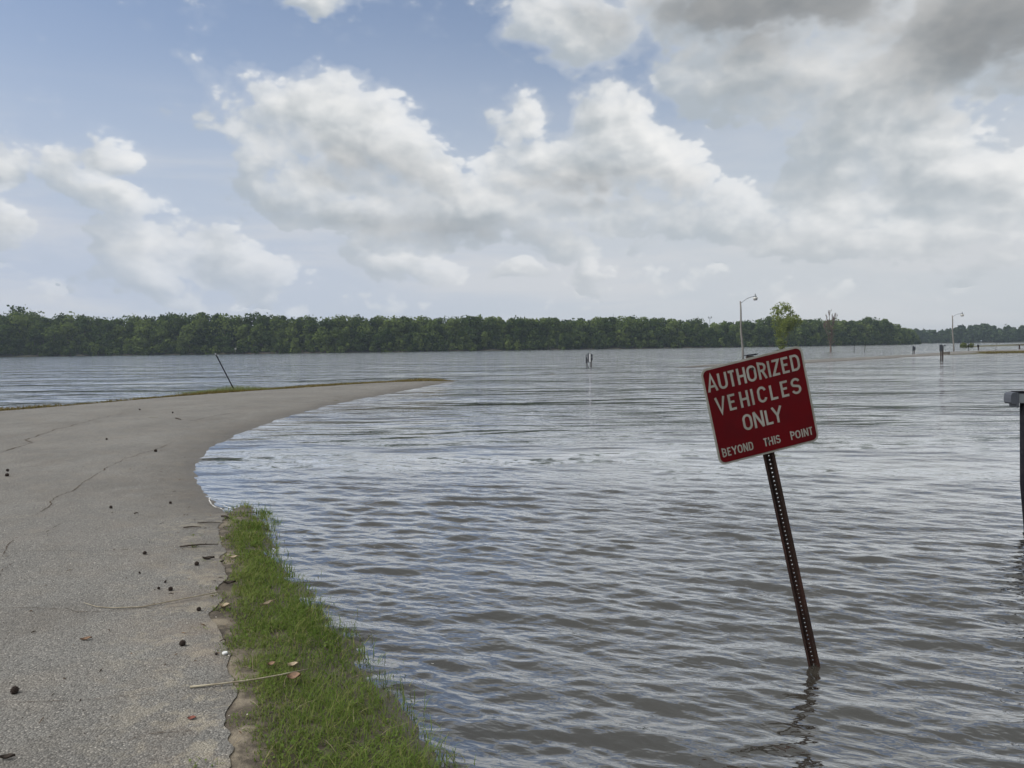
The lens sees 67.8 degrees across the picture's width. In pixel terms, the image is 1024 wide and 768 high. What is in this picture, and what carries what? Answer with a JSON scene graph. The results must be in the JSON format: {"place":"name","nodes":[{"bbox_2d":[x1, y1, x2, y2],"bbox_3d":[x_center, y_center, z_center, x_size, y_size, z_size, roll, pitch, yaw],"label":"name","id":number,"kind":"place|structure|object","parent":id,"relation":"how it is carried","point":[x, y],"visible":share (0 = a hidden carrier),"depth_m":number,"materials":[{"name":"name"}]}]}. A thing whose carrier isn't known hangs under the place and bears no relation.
{"place":"outdoors","nodes":[
{"label":"outdoors","id":0,"kind":"place"},
{"bbox_2d":[0,342,1023,767],"bbox_3d":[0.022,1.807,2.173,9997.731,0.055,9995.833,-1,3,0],"label":"water","id":1,"kind":"structure","parent":0,"point":[568,558],"depth_m":7.42,"materials":[{"name":"grey liquid"}]},
{"bbox_2d":[586,353,592,365],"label":"utility pedestal","id":2,"kind":"object","parent":1,"relation":"in","point":[590,359],"visible":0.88,"depth_m":70.49,"materials":[{"name":"grey paint"}]},
{"bbox_2d":[740,294,757,358],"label":"street lamp","id":3,"kind":"object","parent":1,"relation":"in","point":[755,297],"visible":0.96,"depth_m":96.25,"materials":[{"name":"grey metal"}]},
{"bbox_2d":[769,302,802,348],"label":"green tree","id":4,"kind":"object","parent":1,"relation":"in","point":[788,323],"visible":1,"depth_m":237.05,"materials":[{"name":"green plant"}]},
{"bbox_2d":[823,309,837,351],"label":"dead tree","id":5,"kind":"object","parent":1,"relation":"in","point":[833,320],"visible":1,"depth_m":163.51,"materials":[{"name":"green plant"}]},
{"bbox_2d":[939,345,949,359],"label":"utility pedestal","id":6,"kind":"object","parent":1,"relation":"in","point":[941,348],"visible":0.93,"depth_m":77.53,"materials":[{"name":"grey metal"}]},
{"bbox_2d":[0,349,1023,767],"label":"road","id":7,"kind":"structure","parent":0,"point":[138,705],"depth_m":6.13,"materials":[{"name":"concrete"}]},
{"bbox_2d":[0,753,15,758],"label":"bark scrap","id":8,"kind":"object","parent":7,"relation":"on","point":[6,756],"visible":1,"depth_m":3.36,"materials":[{"name":"brown wood"}]},
{"bbox_2d":[10,686,19,693],"bbox_3d":[-2.614,1.609,4.003,0.043,0.047,0.047,30,0,-11],"label":"seed ball","id":9,"kind":"object","parent":7,"relation":"on","point":[14,689],"visible":1,"depth_m":3.99,"materials":[{"name":"black plant"}]},
{"bbox_2d":[80,636,91,639],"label":"dead leaf","id":10,"kind":"object","parent":7,"relation":"on","point":[85,638],"visible":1,"depth_m":4.77,"materials":[{"name":"brown plant"}]},
{"bbox_2d":[1,478,247,757],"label":"grit","id":11,"kind":"object","parent":7,"relation":"on","point":[123,593],"visible":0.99,"depth_m":5.33,"materials":[{"name":"grey gravel"}]},
{"bbox_2d":[86,591,222,607],"bbox_3d":[-2.584,1.572,5.512,0.935,0.043,0.224,-2,3,-22],"label":"reed stalk","id":12,"kind":"object","parent":7,"relation":"on","point":[156,603],"visible":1,"depth_m":5.44,"materials":[{"name":"brown plant"}]},
{"bbox_2d":[179,639,185,645],"bbox_3d":[-2.030,1.596,4.693,0.039,0.043,0.042,0,-6,36],"label":"seed ball","id":13,"kind":"object","parent":7,"relation":"on","point":[182,642],"visible":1,"depth_m":4.68,"materials":[{"name":"black plant"}]},
{"bbox_2d":[180,544,217,546],"bbox_3d":[-2.942,1.514,7.163,0.341,0.037,0.028,-2,3,-32],"label":"twig","id":14,"kind":"object","parent":7,"relation":"on","point":[197,544],"visible":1,"depth_m":7.15,"materials":[{"name":"brown wood"}]},
{"bbox_2d":[202,556,214,559],"bbox_3d":[-2.675,1.530,6.717,0.106,0.036,0.027,-1,11,0],"label":"bark scrap","id":15,"kind":"object","parent":7,"relation":"on","point":[208,557],"visible":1,"depth_m":6.71,"materials":[{"name":"wood"}]},
{"bbox_2d":[190,668,307,687],"bbox_3d":[-1.442,1.627,4.207,0.621,0.019,0.033,-2,3,-21],"label":"reed stalk","id":16,"kind":"object","parent":7,"relation":"on","point":[203,685],"visible":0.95,"depth_m":4.18,"materials":[{"name":"beige plant"}]},
{"bbox_2d":[0,341,1023,767],"bbox_3d":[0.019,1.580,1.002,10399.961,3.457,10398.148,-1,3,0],"label":"ground","id":17,"kind":"structure","parent":0,"point":[240,757],"depth_m":4.27,"materials":[{"name":"green plant"}]},
{"bbox_2d":[15,450,270,748],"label":"leaf litter","id":18,"kind":"object","parent":17,"relation":"on","point":[153,603],"visible":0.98,"depth_m":5.53,"materials":[{"name":"brown plant"}]},
{"bbox_2d":[149,384,287,393],"bbox_3d":[-12.783,0.182,34.140,7.455,0.397,2.601,-1,3,0],"label":"grass tuft","id":19,"kind":"object","parent":17,"relation":"on","point":[234,388],"visible":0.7,"depth_m":33.90,"materials":[{"name":"plant"}]},
{"bbox_2d":[215,353,233,387],"bbox_3d":[-12.769,-0.454,33.998,0.943,1.868,0.066,-1,3,0],"label":"leaning post","id":20,"kind":"object","parent":17,"relation":"on","point":[223,369],"visible":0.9,"depth_m":33.97,"materials":[{"name":"metal"}]},
{"bbox_2d":[0,378,452,410],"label":"grass","id":21,"kind":"structure","parent":17,"relation":"on","point":[221,391],"depth_m":32.13,"materials":[{"name":"green plant"}]},
{"bbox_2d":[223,580,235,583],"bbox_3d":[-2.231,1.565,6.020,0.098,0.030,0.022,-1,11,-3],"label":"bark scrap","id":22,"kind":"object","parent":17,"relation":"on","point":[228,582],"visible":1,"depth_m":6.02,"materials":[{"name":"wood"}]},
{"bbox_2d":[195,512,417,763],"bbox_3d":[-1.988,1.596,5.653,1.398,0.145,7.083,-2,3,-25],"label":"dead straw","id":23,"kind":"object","parent":17,"relation":"on","point":[286,676],"visible":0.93,"depth_m":4.11,"materials":[{"name":"beige plant"}]},
{"bbox_2d":[188,499,500,767],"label":"grass","id":24,"kind":"structure","parent":17,"relation":"on","point":[300,617],"depth_m":4.33,"materials":[{"name":"green plant"}]},
{"bbox_2d":[219,603,229,607],"bbox_3d":[-2.051,1.579,5.438,0.084,0.037,0.046,0,11,11],"label":"dead leaf","id":25,"kind":"object","parent":24,"relation":"on","point":[224,605],"visible":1,"depth_m":5.45,"materials":[{"name":"beige plant"}]},
{"bbox_2d":[260,599,274,605],"bbox_3d":[-1.751,1.567,5.463,0.018,0.029,0.123,2,4,40],"label":"dead leaf","id":26,"kind":"object","parent":24,"relation":"on","point":[266,602],"visible":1,"depth_m":5.46,"materials":[{"name":"beige plant"}]},
{"bbox_2d":[287,662,297,666],"bbox_3d":[-1.258,1.609,4.376,0.061,0.027,0.031,-1,11,-6],"label":"dead leaf","id":27,"kind":"object","parent":24,"relation":"on","point":[291,664],"visible":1,"depth_m":4.38,"materials":[{"name":"beige plant"}]},
{"bbox_2d":[287,672,300,678],"bbox_3d":[-1.207,1.614,4.213,0.063,0.027,0.058,1,3,24],"label":"dead leaf","id":28,"kind":"object","parent":24,"relation":"on","point":[292,675],"visible":1,"depth_m":4.22,"materials":[{"name":"brown plant"}]},
{"bbox_2d":[0,335,920,355],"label":"bank shrubs","id":29,"kind":"object","parent":17,"relation":"on","point":[92,347],"visible":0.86,"depth_m":385.18,"materials":[{"name":"green plant"}]},
{"bbox_2d":[0,305,921,355],"bbox_3d":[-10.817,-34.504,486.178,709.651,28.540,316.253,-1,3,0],"label":"woodland","id":30,"kind":"object","parent":17,"relation":"on","point":[19,331],"visible":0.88,"depth_m":388.63,"materials":[{"name":"green plant"}]},
{"bbox_2d":[701,346,819,666],"bbox_3d":[1.489,0.932,4.470,0.802,2.300,0.106,-1,3,-3],"label":"road sign","id":31,"kind":"object","parent":17,"relation":"on","point":[759,405],"visible":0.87,"depth_m":4.40,"materials":[{"name":"metal"}]},
{"bbox_2d":[952,312,963,351],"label":"street lamp","id":32,"kind":"object","parent":17,"relation":"on","point":[961,314],"visible":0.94,"depth_m":138.71,"materials":[{"name":"grey metal"}]},
{"bbox_2d":[960,342,973,347],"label":"bush","id":33,"kind":"object","parent":17,"relation":"on","point":[965,345],"visible":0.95,"depth_m":214.27,"materials":[{"name":"green plant"}]},
{"bbox_2d":[912,323,1023,342],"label":"woodland","id":34,"kind":"object","parent":17,"relation":"on","point":[983,332],"visible":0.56,"depth_m":785.52,"materials":[{"name":"green plant"}]},
{"bbox_2d":[977,350,1023,353],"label":"grass","id":35,"kind":"structure","parent":17,"relation":"on","point":[992,352],"depth_m":114.81,"materials":[{"name":"green plant"}]},
{"bbox_2d":[1004,391,1023,527],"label":"gate rail","id":36,"kind":"object","parent":17,"relation":"on","point":[1013,398],"visible":1,"depth_m":7.65,"materials":[{"name":"metal"}]},
{"bbox_2d":[0,0,1023,331],"label":"sky","id":37,"kind":"structure","parent":0,"point":[684,160],"materials":[{"name":"blue"}]}
]}

